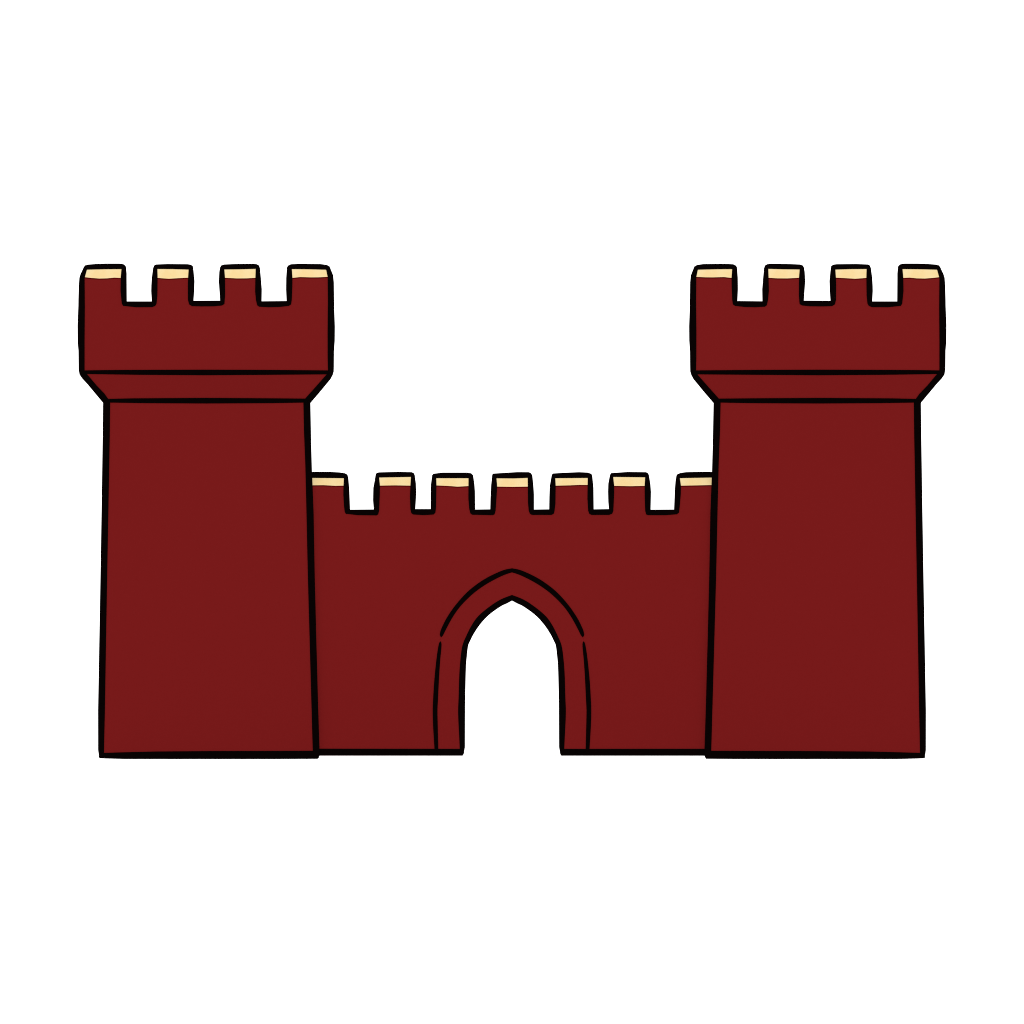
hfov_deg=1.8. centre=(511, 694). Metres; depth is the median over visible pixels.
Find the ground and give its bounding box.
[0,705,1023,1023]
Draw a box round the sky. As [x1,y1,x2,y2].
[0,0,1023,704]
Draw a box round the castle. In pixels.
[78,264,945,758]
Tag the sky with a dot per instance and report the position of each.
(512, 207)
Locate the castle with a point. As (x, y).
(266, 592)

